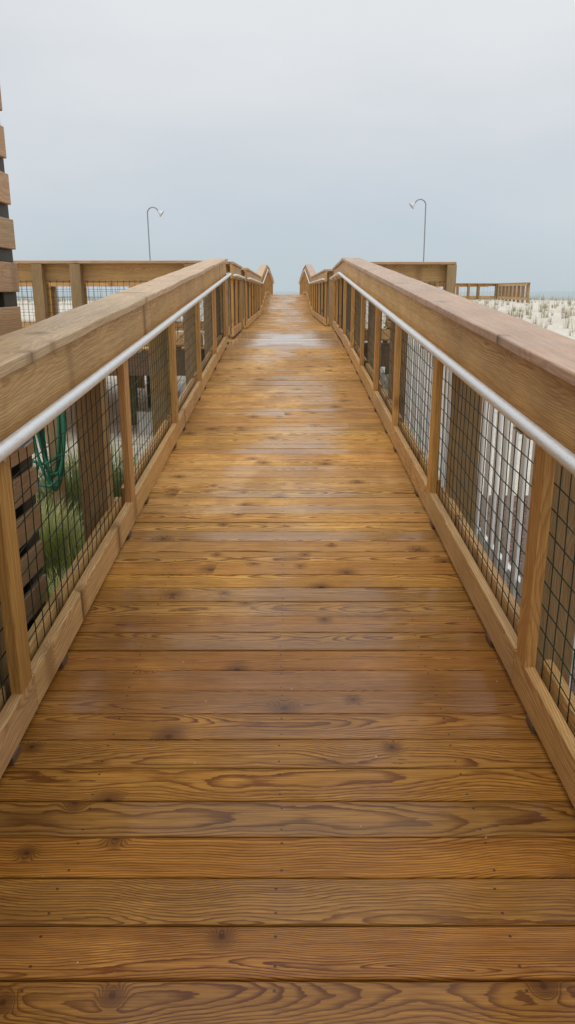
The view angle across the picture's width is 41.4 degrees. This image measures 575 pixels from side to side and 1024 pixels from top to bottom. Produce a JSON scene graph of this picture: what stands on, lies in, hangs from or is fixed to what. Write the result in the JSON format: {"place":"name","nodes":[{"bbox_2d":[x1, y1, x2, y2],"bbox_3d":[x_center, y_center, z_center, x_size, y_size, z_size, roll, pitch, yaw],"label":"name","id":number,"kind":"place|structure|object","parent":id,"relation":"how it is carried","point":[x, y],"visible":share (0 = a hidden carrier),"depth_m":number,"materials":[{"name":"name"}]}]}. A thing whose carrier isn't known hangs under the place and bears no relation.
{"place":"outdoors","nodes":[
{"label":"outdoors","id":0,"kind":"place"},
{"bbox_2d":[137,408,152,433],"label":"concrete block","id":1,"kind":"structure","parent":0,"point":[139,415],"depth_m":11.23,"materials":[{"name":"grey concrete"}]},
{"bbox_2d":[0,0,574,290],"label":"sky","id":2,"kind":"structure","parent":0,"point":[286,136],"materials":[{"name":"grey"}]},
{"bbox_2d":[16,291,574,299],"bbox_3d":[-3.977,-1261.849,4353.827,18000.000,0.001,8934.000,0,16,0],"label":"sea","id":3,"kind":"structure","parent":0,"point":[559,294],"depth_m":703.67,"materials":[{"name":"liquid"}]},
{"bbox_2d":[17,299,574,522],"bbox_3d":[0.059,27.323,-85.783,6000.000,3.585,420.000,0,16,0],"label":"sand ground","id":4,"kind":"structure","parent":0,"point":[557,325],"depth_m":14.90,"materials":[{"name":"white sand"}]},
{"bbox_2d":[0,89,47,631],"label":"slatted screen","id":5,"kind":"object","parent":4,"relation":"on","point":[10,316],"visible":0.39,"depth_m":3.97,"materials":[{"name":"brown wood"}]},
{"bbox_2d":[36,567,68,615],"bbox_3d":[-1.318,0.565,4.659,1.045,0.424,1.024,0,16,0],"label":"grass clump","id":6,"kind":"object","parent":4,"relation":"on","point":[52,591],"visible":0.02,"depth_m":4.81,"materials":[{"name":"green plant"}]},
{"bbox_2d":[46,417,68,527],"bbox_3d":[-1.754,-0.353,5.728,0.086,1.650,0.205,0,16,0],"label":"hose post","id":7,"kind":"object","parent":4,"relation":"on","point":[53,450],"visible":0.04,"depth_m":5.75,"materials":[{"name":"green plastic"}]},
{"bbox_2d":[32,411,65,491],"bbox_3d":[-1.785,-0.564,5.575,0.357,0.883,0.129,0,16,0],"label":"garden hose","id":8,"kind":"object","parent":7,"relation":"hanging from","point":[59,454],"visible":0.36,"depth_m":5.60,"materials":[{"name":"green rubber"}]},
{"bbox_2d":[36,491,83,585],"bbox_3d":[-1.865,0.203,5.396,1.254,0.708,1.226,0,16,0],"label":"grass clump","id":9,"kind":"object","parent":4,"relation":"on","point":[52,525],"visible":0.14,"depth_m":5.36,"materials":[{"name":"green plant"}]},
{"bbox_2d":[39,511,84,590],"bbox_3d":[-1.426,0.281,5.392,1.162,0.559,1.204,0,16,0],"label":"grass clump","id":10,"kind":"object","parent":4,"relation":"on","point":[68,564],"visible":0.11,"depth_m":5.22,"materials":[{"name":"green plant"}]},
{"bbox_2d":[32,430,145,535],"bbox_3d":[-1.679,-0.193,6.338,1.575,0.942,1.590,-6,17,-20],"label":"grass clump","id":11,"kind":"object","parent":4,"relation":"on","point":[68,486],"visible":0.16,"depth_m":6.15,"materials":[{"name":"green plant"}]},
{"bbox_2d":[17,283,203,387],"bbox_3d":[-3.694,-3.429,14.720,5.179,2.315,0.253,0,16,0],"label":"wooden railing","id":12,"kind":"object","parent":4,"relation":"on","point":[54,300],"visible":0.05,"depth_m":14.48,"materials":[{"name":"brown wood"}]},
{"bbox_2d":[147,207,163,260],"bbox_3d":[-3.574,-6.695,20.961,0.463,3.222,0.196,0,16,0],"label":"gooseneck lamp","id":13,"kind":"object","parent":4,"relation":"on","point":[160,213],"visible":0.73,"depth_m":20.61,"materials":[{"name":"metal"}]},
{"bbox_2d":[108,332,204,424],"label":"platform deck","id":14,"kind":"structure","parent":4,"relation":"on","point":[132,377],"depth_m":10.44,"materials":[{"name":"brown wood"}]},
{"bbox_2d":[13,260,202,442],"bbox_3d":[-3.828,-2.066,10.336,5.533,2.568,0.254,0,16,0],"label":"wooden railing","id":15,"kind":"object","parent":14,"relation":"attached to","point":[41,275],"visible":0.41,"depth_m":10.06,"materials":[{"name":"brown wood"}]},
{"bbox_2d":[298,264,333,326],"bbox_3d":[0.863,-9.028,32.471,0.338,2.904,32.707,0,16,0],"label":"wooden railing","id":16,"kind":"object","parent":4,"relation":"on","point":[317,289],"visible":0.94,"depth_m":19.86,"materials":[{"name":"brown wood"}]},
{"bbox_2d":[364,328,429,410],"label":"platform deck","id":17,"kind":"structure","parent":4,"relation":"on","point":[387,359],"depth_m":11.67,"materials":[{"name":"brown wood"}]},
{"bbox_2d":[383,283,435,384],"bbox_3d":[2.163,-3.159,14.109,0.254,2.533,4.733,0,16,0],"label":"wooden railing","id":18,"kind":"object","parent":17,"relation":"on","point":[387,318],"visible":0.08,"depth_m":15.54,"materials":[{"name":"brown wood"}]},
{"bbox_2d":[364,262,456,424],"bbox_3d":[1.694,-2.444,11.584,1.600,2.596,0.254,0,16,0],"label":"wooden railing","id":19,"kind":"object","parent":17,"relation":"attached to","point":[435,272],"visible":0.22,"depth_m":11.30,"materials":[{"name":"brown wood"}]},
{"bbox_2d":[409,199,425,261],"bbox_3d":[3.530,-6.774,20.945,0.493,3.460,0.196,0,16,0],"label":"gooseneck lamp","id":20,"kind":"object","parent":4,"relation":"on","point":[412,205],"visible":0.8,"depth_m":20.58,"materials":[{"name":"metal"}]},
{"bbox_2d":[436,286,488,294],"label":"wooden railing","id":21,"kind":"object","parent":4,"relation":"on","point":[457,290],"visible":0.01,"depth_m":54.41,"materials":[{"name":"brown wood"}]},
{"bbox_2d":[405,334,574,687],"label":"picket fence","id":22,"kind":"object","parent":4,"relation":"on","point":[416,400],"visible":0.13,"depth_m":5.18,"materials":[{"name":"white paint"}]},
{"bbox_2d":[497,282,530,302],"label":"wooden railing","id":23,"kind":"object","parent":4,"relation":"on","point":[514,294],"visible":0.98,"depth_m":48.07,"materials":[{"name":"brown wood"}]},
{"bbox_2d":[516,305,524,316],"bbox_3d":[8.266,-7.174,26.944,0.494,0.597,0.594,5,17,18],"label":"grass tuft","id":24,"kind":"object","parent":4,"relation":"on","point":[517,315],"visible":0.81,"depth_m":26.92,"materials":[{"name":"plant"}]},
{"bbox_2d":[480,495,574,695],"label":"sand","id":25,"kind":"structure","parent":4,"relation":"on","point":[522,545],"depth_m":6.71,"materials":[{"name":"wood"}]},
{"bbox_2d":[538,298,548,311],"bbox_3d":[10.296,-8.428,30.657,0.611,0.821,0.601,10,19,31],"label":"grass tuft","id":26,"kind":"object","parent":4,"relation":"on","point":[540,306],"visible":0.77,"depth_m":30.81,"materials":[{"name":"plant"}]},
{"bbox_2d":[561,307,570,318],"bbox_3d":[9.542,-6.894,26.107,0.583,0.577,0.533,-9,18,-28],"label":"grass tuft","id":27,"kind":"object","parent":4,"relation":"on","point":[565,313],"visible":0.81,"depth_m":26.10,"materials":[{"name":"plant"}]},
{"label":"walkway frame","id":28,"kind":"structure","parent":4,"relation":"on","visible":0},
{"bbox_2d":[227,315,342,344],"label":"landing deck","id":29,"kind":"structure","parent":28,"relation":"on","point":[285,330],"depth_m":14.59,"materials":[{"name":"brown wood"}]},
{"bbox_2d":[220,262,244,338],"bbox_3d":[-0.965,-3.175,13.935,0.318,2.596,2.853,0,16,0],"label":"wooden railing","id":30,"kind":"object","parent":29,"relation":"on","point":[233,311],"visible":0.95,"depth_m":13.06,"materials":[{"name":"brown wood"}]},
{"bbox_2d":[237,264,273,328],"bbox_3d":[-0.932,-8.859,31.946,0.340,2.935,33.806,0,16,0],"label":"wooden railing","id":31,"kind":"object","parent":29,"relation":"on","point":[256,287],"visible":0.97,"depth_m":19.60,"materials":[{"name":"brown wood"}]},
{"bbox_2d":[261,295,311,314],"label":"ramp deck","id":32,"kind":"structure","parent":28,"relation":"on","point":[286,305],"depth_m":27.93,"materials":[{"name":"brown wood"}]},
{"bbox_2d":[0,345,574,1023],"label":"ramp deck","id":33,"kind":"structure","parent":28,"relation":"on","point":[282,757],"depth_m":2.36,"materials":[{"name":"brown wood"}]},
{"bbox_2d":[0,258,231,778],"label":"wooden railing","id":34,"kind":"object","parent":33,"relation":"on","point":[53,367],"visible":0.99,"depth_m":3.45,"materials":[{"name":"brown wood"}]},
{"bbox_2d":[330,258,574,807],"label":"wooden railing","id":35,"kind":"object","parent":33,"relation":"on","point":[518,373],"visible":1,"depth_m":3.09,"materials":[{"name":"brown wood"}]},
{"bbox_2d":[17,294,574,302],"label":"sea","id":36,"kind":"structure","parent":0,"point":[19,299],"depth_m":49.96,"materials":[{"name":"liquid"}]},
{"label":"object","id":37,"kind":"structure","parent":0,"visible":0},
{"bbox_2d":[436,283,497,299],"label":"wooden railing","id":38,"kind":"object","parent":37,"relation":"on","point":[477,296],"visible":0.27,"depth_m":52.30,"materials":[{"name":"brown wood"}]}
]}

